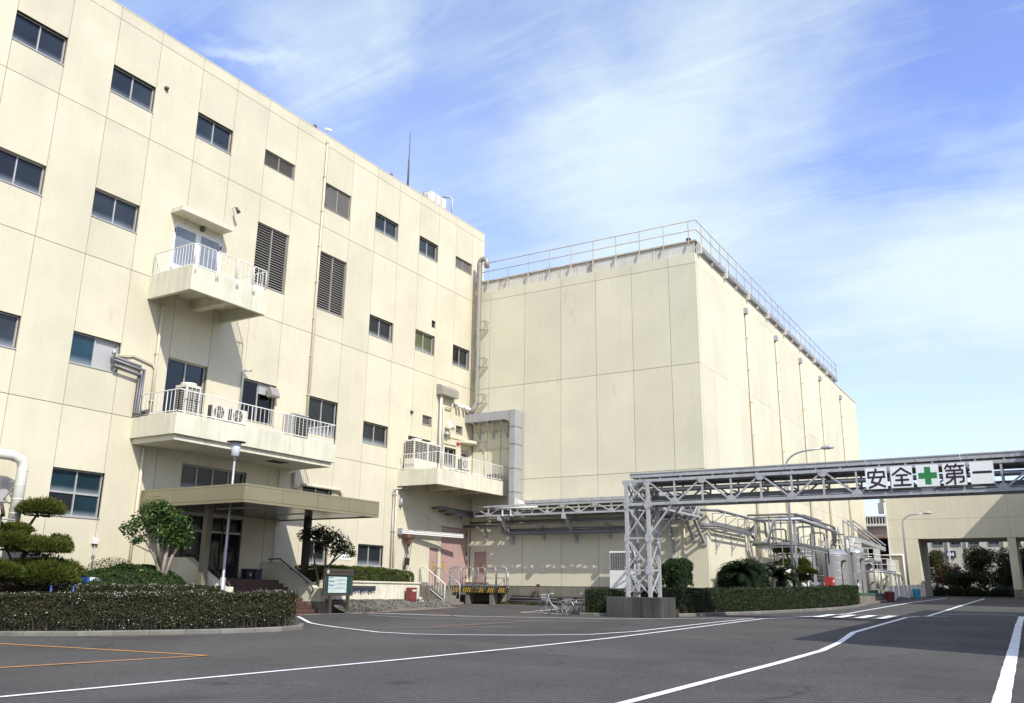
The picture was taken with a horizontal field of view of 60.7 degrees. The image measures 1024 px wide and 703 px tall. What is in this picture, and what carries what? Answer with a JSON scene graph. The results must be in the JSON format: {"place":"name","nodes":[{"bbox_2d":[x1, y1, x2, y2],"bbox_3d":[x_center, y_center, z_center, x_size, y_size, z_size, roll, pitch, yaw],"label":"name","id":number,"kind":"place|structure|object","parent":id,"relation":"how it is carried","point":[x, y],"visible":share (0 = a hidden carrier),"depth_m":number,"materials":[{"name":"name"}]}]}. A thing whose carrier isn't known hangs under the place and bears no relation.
{"place":"outdoors","nodes":[
{"label":"outdoors","id":0,"kind":"place"},
{"bbox_2d":[0,596,1023,702],"bbox_3d":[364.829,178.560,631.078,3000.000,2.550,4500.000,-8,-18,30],"label":"asphalt ground","id":1,"kind":"structure","parent":0,"point":[950,656],"depth_m":16.89,"materials":[{"name":"grey asphalt"}]},
{"bbox_2d":[0,581,67,598],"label":"planting bed","id":2,"kind":"object","parent":1,"relation":"on","point":[55,584],"visible":0.05,"depth_m":26.09,"materials":[{"name":"soil"}]},
{"bbox_2d":[0,494,87,592],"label":"clipped pine","id":3,"kind":"object","parent":2,"relation":"on","point":[15,536],"visible":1,"depth_m":25.15,"materials":[{"name":"green plant"}]},
{"bbox_2d":[0,582,220,598],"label":"abelia hedge","id":4,"kind":"object","parent":2,"relation":"on","point":[111,587],"visible":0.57,"depth_m":25.60,"materials":[{"name":"green plant"}]},
{"bbox_2d":[57,562,232,597],"bbox_3d":[-11.858,7.433,27.765,5.531,1.442,4.944,-8,-18,30],"label":"ground cover mound","id":5,"kind":"object","parent":2,"relation":"on","point":[134,575],"visible":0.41,"depth_m":27.21,"materials":[{"name":"green plant"}]},
{"bbox_2d":[118,496,198,578],"bbox_3d":[-11.318,5.942,27.922,1.383,2.595,2.741,-8,-18,30],"label":"broadleaf tree","id":6,"kind":"object","parent":5,"relation":"on","point":[170,525],"visible":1,"depth_m":27.89,"materials":[{"name":"green plant"}]},
{"bbox_2d":[0,588,297,630],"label":"abelia hedge","id":7,"kind":"object","parent":2,"relation":"on","point":[20,611],"visible":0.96,"depth_m":23.90,"materials":[{"name":"green plant"}]},
{"bbox_2d":[0,623,303,635],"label":"kerb","id":8,"kind":"structure","parent":1,"relation":"on","point":[299,626],"depth_m":23.45,"materials":[{"name":"concrete"}]},
{"bbox_2d":[219,440,245,589],"bbox_3d":[-9.717,6.069,29.894,0.660,6.095,0.660,-8,-18,30],"label":"garden lamp","id":9,"kind":"object","parent":1,"relation":"on","point":[235,447],"visible":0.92,"depth_m":30.02,"materials":[{"name":"metal"}]},
{"bbox_2d":[166,554,326,614],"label":"entrance stairs","id":10,"kind":"structure","parent":1,"relation":"on","point":[283,575],"depth_m":33.10,"materials":[{"name":"concrete"}]},
{"bbox_2d":[0,0,507,601],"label":"office building","id":11,"kind":"structure","parent":1,"relation":"on","point":[326,282],"depth_m":33.74,"materials":[{"name":"paint"}]},
{"bbox_2d":[0,312,18,349],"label":"window","id":12,"kind":"structure","parent":11,"relation":"in","point":[8,322],"depth_m":27.62,"materials":[{"name":"glass"}]},
{"bbox_2d":[0,449,28,521],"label":"white duct","id":13,"kind":"object","parent":11,"relation":"attached to","point":[20,481],"visible":0.77,"depth_m":26.32,"materials":[{"name":"metal"}]},
{"bbox_2d":[0,148,43,196],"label":"window","id":14,"kind":"structure","parent":11,"relation":"in","point":[15,170],"depth_m":28.64,"materials":[{"name":"glass"}]},
{"bbox_2d":[12,12,65,65],"bbox_3d":[-16.058,-10.619,29.712,0.233,1.115,1.830,-8,-18,30],"label":"window","id":15,"kind":"structure","parent":11,"relation":"in","point":[26,31],"depth_m":29.77,"materials":[{"name":"glass"}]},
{"bbox_2d":[46,467,102,519],"bbox_3d":[-14.369,4.681,28.764,0.233,1.545,1.860,-8,-18,30],"label":"window","id":16,"kind":"structure","parent":11,"relation":"in","point":[80,490],"depth_m":28.91,"materials":[{"name":"glass"}]},
{"bbox_2d":[69,332,118,373],"bbox_3d":[-14.326,0.046,29.995,0.233,1.115,1.820,-8,-18,30],"label":"window","id":17,"kind":"structure","parent":11,"relation":"in","point":[86,350],"depth_m":30.03,"materials":[{"name":"glass"}]},
{"bbox_2d":[91,189,137,233],"bbox_3d":[-14.257,-5.032,31.383,0.233,1.105,1.820,-8,-18,30],"label":"window","id":18,"kind":"structure","parent":11,"relation":"in","point":[108,208],"depth_m":31.45,"materials":[{"name":"glass"}]},
{"bbox_2d":[110,66,153,113],"bbox_3d":[-14.193,-9.782,32.681,0.233,1.115,1.820,-8,-18,30],"label":"window","id":19,"kind":"structure","parent":11,"relation":"in","point":[123,84],"depth_m":32.75,"materials":[{"name":"glass"}]},
{"bbox_2d":[111,350,163,416],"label":"wall pipes","id":20,"kind":"object","parent":11,"relation":"attached to","point":[140,378],"depth_m":30.87,"materials":[{"name":"silver metal"}]},
{"bbox_2d":[162,358,204,415],"bbox_3d":[-12.378,1.512,32.947,0.233,2.295,1.820,-8,-18,30],"label":"window","id":21,"kind":"structure","parent":11,"relation":"in","point":[178,371],"depth_m":32.98,"materials":[{"name":"glass"}]},
{"bbox_2d":[173,382,201,415],"bbox_3d":[-11.453,1.932,30.749,0.628,1.640,0.628,-8,-18,30],"label":"air conditioner","id":22,"kind":"object","parent":11,"relation":"on","point":[191,386],"visible":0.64,"depth_m":30.61,"materials":[{"name":"paint"}]},
{"bbox_2d":[169,221,223,273],"bbox_3d":[-12.375,-3.549,34.202,0.100,2.450,2.400,-8,-18,30],"label":"door","id":23,"kind":"structure","parent":11,"relation":"in","point":[183,235],"depth_m":34.22,"materials":[{"name":"white paint"}]},
{"bbox_2d":[180,464,244,487],"bbox_3d":[-11.488,4.954,33.604,0.233,0.925,3.120,-8,-18,30],"label":"window","id":24,"kind":"structure","parent":11,"relation":"in","point":[192,475],"depth_m":33.43,"materials":[{"name":"glass"}]},
{"bbox_2d":[195,113,231,154],"bbox_3d":[-12.226,-8.901,35.810,0.233,1.115,1.820,-8,-18,30],"label":"window","id":25,"kind":"structure","parent":11,"relation":"in","point":[207,130],"depth_m":35.90,"materials":[{"name":"glass"}]},
{"bbox_2d":[207,404,228,421],"bbox_3d":[-10.975,2.322,32.646,0.323,0.600,0.748,-8,-18,30],"label":"air conditioner","id":26,"kind":"object","parent":11,"relation":"on","point":[219,411],"visible":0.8,"depth_m":32.49,"materials":[{"name":"paint"}]},
{"bbox_2d":[228,408,246,425],"bbox_3d":[-10.509,2.531,33.387,0.323,0.600,0.748,-8,-18,30],"label":"air conditioner","id":27,"kind":"object","parent":11,"relation":"on","point":[240,415],"visible":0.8,"depth_m":33.26,"materials":[{"name":"paint"}]},
{"bbox_2d":[241,379,273,425],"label":"window","id":28,"kind":"structure","parent":11,"relation":"in","point":[250,395],"depth_m":36.07,"materials":[{"name":"glass"}]},
{"bbox_2d":[282,413,308,438],"bbox_3d":[-8.893,3.374,35.843,0.710,1.550,0.800,-8,-18,30],"label":"air conditioner","id":29,"kind":"object","parent":11,"relation":"on","point":[292,422],"visible":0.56,"depth_m":35.65,"materials":[{"name":"grey metal"}]},
{"bbox_2d":[292,472,343,496],"bbox_3d":[-8.440,6.106,38.133,0.198,1.300,3.130,-8,-18,30],"label":"wall pipe","id":30,"kind":"object","parent":11,"relation":"attached to","point":[296,483],"depth_m":37.30,"materials":[{"name":"beige metal"}]},
{"bbox_2d":[309,541,326,564],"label":"window","id":31,"kind":"structure","parent":11,"relation":"in","point":[319,558],"depth_m":37.90,"materials":[{"name":"glass"}]},
{"bbox_2d":[308,396,335,437],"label":"window","id":32,"kind":"structure","parent":11,"relation":"in","point":[321,410],"depth_m":39.29,"materials":[{"name":"glass"}]},
{"bbox_2d":[357,544,381,566],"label":"window","id":33,"kind":"structure","parent":11,"relation":"in","point":[368,555],"depth_m":40.81,"materials":[{"name":"glass"}]},
{"bbox_2d":[362,421,387,447],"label":"window","id":34,"kind":"structure","parent":11,"relation":"in","point":[374,434],"depth_m":42.22,"materials":[{"name":"glass"}]},
{"bbox_2d":[369,315,392,342],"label":"window","id":35,"kind":"structure","parent":11,"relation":"in","point":[379,328],"depth_m":43.61,"materials":[{"name":"glass"}]},
{"bbox_2d":[375,213,397,240],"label":"window","id":36,"kind":"structure","parent":11,"relation":"in","point":[382,225],"depth_m":45.08,"materials":[{"name":"glass"}]},
{"bbox_2d":[404,438,427,469],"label":"air conditioner","id":37,"kind":"object","parent":11,"relation":"on","point":[416,445],"visible":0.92,"depth_m":43.55,"materials":[{"name":"paint"}]},
{"bbox_2d":[415,330,433,355],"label":"window","id":38,"kind":"structure","parent":11,"relation":"in","point":[423,342],"depth_m":46.65,"materials":[{"name":"glass"}]},
{"bbox_2d":[419,237,437,262],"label":"window","id":39,"kind":"structure","parent":11,"relation":"in","point":[426,248],"depth_m":48.05,"materials":[{"name":"glass"}]},
{"bbox_2d":[397,498,463,570],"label":"jib crane","id":40,"kind":"object","parent":11,"relation":"attached to","point":[408,536],"visible":0.96,"depth_m":42.98,"materials":[{"name":"white paint"}]},
{"bbox_2d":[427,548,437,584],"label":"door","id":41,"kind":"structure","parent":11,"relation":"in","point":[433,552],"depth_m":44.73,"materials":[{"name":"pink paint"}]},
{"bbox_2d":[427,442,440,467],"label":"air conditioner","id":42,"kind":"object","parent":11,"relation":"on","point":[432,446],"visible":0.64,"depth_m":44.66,"materials":[{"name":"paint"}]},
{"bbox_2d":[420,190,452,213],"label":"roof tank","id":43,"kind":"object","parent":11,"relation":"on","point":[431,195],"visible":0.23,"depth_m":51.95,"materials":[{"name":"metal"}]},
{"bbox_2d":[436,384,458,468],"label":"duct","id":44,"kind":"object","parent":11,"relation":"attached to","point":[442,391],"visible":0.83,"depth_m":46.74,"materials":[{"name":"metal"}]},
{"bbox_2d":[439,526,467,585],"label":"door","id":45,"kind":"structure","parent":11,"relation":"in","point":[453,550],"depth_m":46.41,"materials":[{"name":"pink paint"}]},
{"bbox_2d":[452,345,468,370],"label":"window","id":46,"kind":"structure","parent":11,"relation":"in","point":[459,355],"depth_m":49.47,"materials":[{"name":"glass"}]},
{"bbox_2d":[322,568,353,613],"bbox_3d":[-6.544,9.072,32.959,0.135,1.700,1.627,-8,-18,30],"label":"information board","id":47,"kind":"object","parent":1,"relation":"on","point":[337,582],"visible":1,"depth_m":32.91,"materials":[{"name":"brown metal"}]},
{"bbox_2d":[319,580,420,612],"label":"planter wall","id":48,"kind":"structure","parent":1,"relation":"on","point":[389,590],"depth_m":36.42,"materials":[{"name":"concrete"}]},
{"bbox_2d":[0,619,758,696],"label":"road line","id":49,"kind":"object","parent":1,"relation":"on","point":[338,665],"visible":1,"depth_m":15.30,"materials":[{"name":"white paint"}]},
{"bbox_2d":[325,599,456,613],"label":"gravel verge","id":50,"kind":"structure","parent":1,"relation":"on","point":[399,605],"depth_m":36.30,"materials":[{"name":"grey gravel"}]},
{"bbox_2d":[419,567,463,604],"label":"dock steps","id":51,"kind":"structure","parent":1,"relation":"on","point":[441,592],"depth_m":43.11,"materials":[{"name":"concrete"}]},
{"bbox_2d":[449,567,508,604],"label":"loading dock","id":52,"kind":"object","parent":1,"relation":"on","point":[493,595],"visible":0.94,"depth_m":44.05,"materials":[{"name":"metal"}]},
{"bbox_2d":[297,616,751,634],"bbox_3d":[1.404,8.732,27.939,17.080,0.289,8.760,3,-15,-8],"label":"road line","id":53,"kind":"object","parent":1,"relation":"on","point":[561,634],"visible":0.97,"depth_m":26.12,"materials":[{"name":"white paint"}]},
{"bbox_2d":[539,593,573,614],"bbox_3d":[1.807,10.320,35.686,1.593,0.861,0.521,-7,-13,26],"label":"bicycle","id":54,"kind":"object","parent":1,"relation":"on","point":[546,597],"visible":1,"depth_m":35.65,"materials":[{"name":"metal"}]},
{"bbox_2d":[529,605,584,609],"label":"gravel strip","id":55,"kind":"object","parent":1,"relation":"on","point":[559,607],"depth_m":41.82,"materials":[{"name":"grey gravel"}]},
{"bbox_2d":[507,584,584,605],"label":"ground pipes","id":56,"kind":"object","parent":55,"relation":"on","point":[554,601],"visible":0.38,"depth_m":44.01,"materials":[{"name":"metal"}]},
{"bbox_2d":[609,551,640,596],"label":"chiller unit","id":57,"kind":"object","parent":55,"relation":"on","point":[617,562],"visible":0.6,"depth_m":41.57,"materials":[{"name":"white paint"}]},
{"bbox_2d":[585,587,623,612],"bbox_3d":[3.768,10.171,35.608,1.489,1.084,1.428,-8,-18,30],"label":"clipped hedge","id":58,"kind":"object","parent":1,"relation":"on","point":[595,601],"visible":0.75,"depth_m":35.24,"materials":[{"name":"green plant"}]},
{"bbox_2d":[606,597,675,617],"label":"concrete plinth","id":59,"kind":"structure","parent":1,"relation":"on","point":[648,607],"depth_m":33.75,"materials":[{"name":"grey concrete"}]},
{"bbox_2d":[470,219,868,605],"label":"factory block","id":60,"kind":"structure","parent":1,"relation":"on","point":[607,376],"depth_m":46.45,"materials":[{"name":"paint"}]},
{"bbox_2d":[468,257,488,413],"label":"spiral duct","id":61,"kind":"object","parent":60,"relation":"attached to","point":[481,260],"visible":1,"depth_m":50.02,"materials":[{"name":"metal"}]},
{"bbox_2d":[474,552,485,581],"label":"door","id":62,"kind":"structure","parent":60,"relation":"in","point":[479,557],"depth_m":46.98,"materials":[{"name":"pink paint"}]},
{"bbox_2d":[465,409,525,506],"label":"ventilation duct","id":63,"kind":"object","parent":60,"relation":"attached to","point":[513,417],"visible":0.95,"depth_m":47.06,"materials":[{"name":"grey metal"}]},
{"bbox_2d":[432,494,697,550],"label":"wall pipe rack","id":64,"kind":"object","parent":60,"relation":"attached to","point":[509,514],"depth_m":44.25,"materials":[{"name":"grey metal"}]},
{"bbox_2d":[639,492,706,544],"bbox_3d":[7.097,7.327,38.265,0.945,1.920,7.176,-8,-18,30],"label":"rack link","id":65,"kind":"object","parent":60,"relation":"attached to","point":[694,515],"visible":0.59,"depth_m":39.38,"materials":[{"name":"grey paint"}]},
{"bbox_2d":[698,509,818,555],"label":"side wall pipes","id":66,"kind":"object","parent":60,"relation":"attached to","point":[725,528],"visible":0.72,"depth_m":43.05,"materials":[{"name":"metal"}]},
{"bbox_2d":[676,609,717,615],"bbox_3d":[11.806,12.459,41.518,4.681,0.560,18.415,-10,-19,35],"label":"planting bed","id":67,"kind":"object","parent":1,"relation":"on","point":[713,610],"visible":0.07,"depth_m":35.71,"materials":[{"name":"soil"}]},
{"bbox_2d":[656,557,694,591],"bbox_3d":[7.152,10.129,38.192,1.588,2.240,1.626,-8,-18,30],"label":"clipped shrub","id":68,"kind":"object","parent":67,"relation":"on","point":[675,572],"visible":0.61,"depth_m":37.84,"materials":[{"name":"green plant"}]},
{"bbox_2d":[717,561,765,591],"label":"cycad","id":69,"kind":"object","parent":67,"relation":"on","point":[744,571],"visible":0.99,"depth_m":40.21,"materials":[{"name":"green plant"}]},
{"bbox_2d":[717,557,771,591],"bbox_3d":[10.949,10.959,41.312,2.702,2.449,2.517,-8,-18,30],"label":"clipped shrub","id":70,"kind":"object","parent":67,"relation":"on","point":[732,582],"visible":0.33,"depth_m":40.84,"materials":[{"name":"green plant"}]},
{"bbox_2d":[664,584,860,612],"bbox_3d":[12.868,11.508,40.898,2.258,1.427,17.697,-13,-21,41],"label":"clipped hedge","id":71,"kind":"object","parent":67,"relation":"on","point":[760,598],"visible":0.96,"depth_m":37.77,"materials":[{"name":"green plant"}]},
{"bbox_2d":[761,562,807,590],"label":"cycad","id":72,"kind":"object","parent":67,"relation":"on","point":[777,572],"visible":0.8,"depth_m":41.90,"materials":[{"name":"green plant"}]},
{"bbox_2d":[772,541,819,584],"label":"clipped pine","id":73,"kind":"object","parent":67,"relation":"on","point":[806,564],"visible":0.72,"depth_m":44.56,"materials":[{"name":"green plant"}]},
{"bbox_2d":[617,617,907,702],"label":"road line","id":74,"kind":"object","parent":1,"relation":"on","point":[846,637],"visible":1,"depth_m":14.86,"materials":[{"name":"white paint"}]},
{"bbox_2d":[678,599,886,616],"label":"kerb","id":75,"kind":"structure","parent":1,"relation":"on","point":[771,611],"depth_m":37.68,"materials":[{"name":"concrete"}]},
{"bbox_2d":[747,513,836,586],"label":"pipe support","id":76,"kind":"object","parent":1,"relation":"on","point":[799,518],"visible":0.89,"depth_m":45.97,"materials":[{"name":"metal"}]},
{"bbox_2d":[785,445,833,586],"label":"street lamp","id":77,"kind":"object","parent":1,"relation":"on","point":[825,447],"visible":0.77,"depth_m":43.42,"materials":[{"name":"metal"}]},
{"bbox_2d":[622,450,1023,596],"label":"pipe bridge","id":78,"kind":"structure","parent":1,"relation":"on","point":[769,475],"depth_m":32.69,"materials":[{"name":"grey paint"}]},
{"bbox_2d":[865,467,887,488],"bbox_3d":[12.714,4.430,30.484,0.700,0.735,0.131,-8,-18,30],"label":"safety sign","id":79,"kind":"object","parent":78,"relation":"attached to","point":[876,478],"visible":1,"depth_m":30.43,"materials":[{"name":"white metal"}]},
{"bbox_2d":[890,466,913,487],"bbox_3d":[13.414,4.323,30.075,0.700,0.735,0.130,-8,-18,30],"label":"safety sign","id":80,"kind":"object","parent":78,"relation":"attached to","point":[901,476],"visible":1,"depth_m":30.02,"materials":[{"name":"white metal"}]},
{"bbox_2d":[915,464,939,486],"bbox_3d":[14.114,4.215,29.666,0.700,0.735,0.129,-8,-18,30],"label":"safety sign","id":81,"kind":"object","parent":78,"relation":"attached to","point":[927,475],"visible":1,"depth_m":29.61,"materials":[{"name":"metal"}]},
{"bbox_2d":[942,462,967,485],"bbox_3d":[14.813,4.107,29.254,0.700,0.735,0.134,-8,-18,30],"label":"safety sign","id":82,"kind":"object","parent":78,"relation":"attached to","point":[954,473],"visible":1,"depth_m":29.20,"materials":[{"name":"white metal"}]},
{"bbox_2d":[969,461,994,483],"bbox_3d":[15.514,4.000,28.847,0.700,0.735,0.128,-8,-18,30],"label":"safety sign","id":83,"kind":"object","parent":78,"relation":"attached to","point":[981,472],"visible":1,"depth_m":28.80,"materials":[{"name":"white metal"}]},
{"bbox_2d":[858,590,884,603],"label":"wall","id":84,"kind":"structure","parent":1,"relation":"on","point":[872,595],"depth_m":52.07,"materials":[{"name":"concrete"}]},
{"bbox_2d":[866,515,891,592],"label":"building","id":85,"kind":"structure","parent":1,"relation":"on","point":[876,526],"depth_m":81.48,"materials":[{"name":"white paint"}]},
{"bbox_2d":[888,584,925,600],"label":"white fence","id":86,"kind":"object","parent":1,"relation":"on","point":[905,594],"visible":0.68,"depth_m":60.88,"materials":[{"name":"metal"}]},
{"bbox_2d":[928,547,949,585],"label":"tree","id":87,"kind":"object","parent":1,"relation":"on","point":[936,560],"visible":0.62,"depth_m":85.33,"materials":[{"name":"green plant"}]},
{"bbox_2d":[931,562,964,586],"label":"tree","id":88,"kind":"object","parent":1,"relation":"on","point":[940,577],"visible":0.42,"depth_m":79.47,"materials":[{"name":"green plant"}]},
{"bbox_2d":[877,494,1023,597],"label":"gate building","id":89,"kind":"structure","parent":1,"relation":"on","point":[987,518],"depth_m":68.62,"materials":[{"name":"concrete"}]},
{"bbox_2d":[942,570,979,589],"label":"tree","id":90,"kind":"object","parent":1,"relation":"on","point":[964,579],"visible":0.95,"depth_m":74.86,"materials":[{"name":"green plant"}]},
{"bbox_2d":[927,541,1023,589],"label":"distant building","id":91,"kind":"structure","parent":1,"relation":"on","point":[953,551],"depth_m":96.28,"materials":[{"name":"metal"}]},
{"bbox_2d":[963,585,990,596],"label":"clipped shrub","id":92,"kind":"object","parent":1,"relation":"on","point":[974,591],"visible":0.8,"depth_m":72.95,"materials":[{"name":"green plant"}]},
{"bbox_2d":[961,545,999,589],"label":"tree","id":93,"kind":"object","parent":1,"relation":"on","point":[978,560],"visible":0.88,"depth_m":80.56,"materials":[{"name":"green plant"}]},
{"bbox_2d":[981,546,1020,588],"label":"tree","id":94,"kind":"object","parent":1,"relation":"on","point":[1001,575],"visible":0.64,"depth_m":77.31,"materials":[{"name":"green plant"}]},
{"bbox_2d":[991,616,1023,702],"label":"road line","id":95,"kind":"object","parent":1,"relation":"on","point":[1003,691],"visible":1,"depth_m":15.14,"materials":[{"name":"white paint"}]},
{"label":"planter soil","id":96,"kind":"structure","parent":1,"relation":"on","visible":0},
{"bbox_2d":[296,523,356,585],"bbox_3d":[-7.320,8.072,34.403,1.262,2.515,3.261,-8,-18,30],"label":"broadleaf tree","id":97,"kind":"object","parent":96,"relation":"on","point":[323,532],"visible":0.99,"depth_m":34.36,"materials":[{"name":"green plant"}]},
{"bbox_2d":[295,564,413,581],"bbox_3d":[-6.466,9.487,36.938,1.750,0.940,6.498,-8,-18,30],"label":"planter hedge","id":98,"kind":"object","parent":96,"relation":"on","point":[367,573],"visible":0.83,"depth_m":36.51,"materials":[{"name":"green plant"}]},
{"bbox_2d":[114,0,1023,516],"label":"sky","id":99,"kind":"structure","parent":0,"point":[861,161],"materials":[{"name":"blue"}]},
{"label":"plant yard","id":100,"kind":"structure","parent":0,"visible":0},
{"bbox_2d":[770,526,872,585],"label":"pipe cluster","id":101,"kind":"object","parent":100,"relation":"on","point":[801,553],"visible":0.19,"depth_m":50.79,"materials":[{"name":"metal"}]},
{"bbox_2d":[816,543,850,584],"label":"process tank","id":102,"kind":"object","parent":100,"relation":"on","point":[840,566],"visible":0.41,"depth_m":51.70,"materials":[{"name":"silver metal"}]},
{"bbox_2d":[818,538,861,584],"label":"service platform","id":103,"kind":"structure","parent":100,"relation":"on","point":[851,549],"depth_m":54.70,"materials":[{"name":"metal"}]},
{"bbox_2d":[844,542,867,592],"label":"process tank","id":104,"kind":"object","parent":100,"relation":"on","point":[857,557],"visible":0.42,"depth_m":54.83,"materials":[{"name":"silver metal"}]},
{"bbox_2d":[842,520,885,551],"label":"duct ladder","id":105,"kind":"object","parent":100,"relation":"on","point":[869,544],"visible":0.45,"depth_m":65.91,"materials":[{"name":"metal"}]},
{"bbox_2d":[844,548,883,592],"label":"service platform","id":106,"kind":"structure","parent":100,"relation":"on","point":[876,557],"depth_m":58.31,"materials":[{"name":"metal"}]},
{"bbox_2d":[865,558,896,590],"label":"service platform","id":107,"kind":"structure","parent":100,"relation":"on","point":[891,567],"depth_m":61.06,"materials":[{"name":"metal"}]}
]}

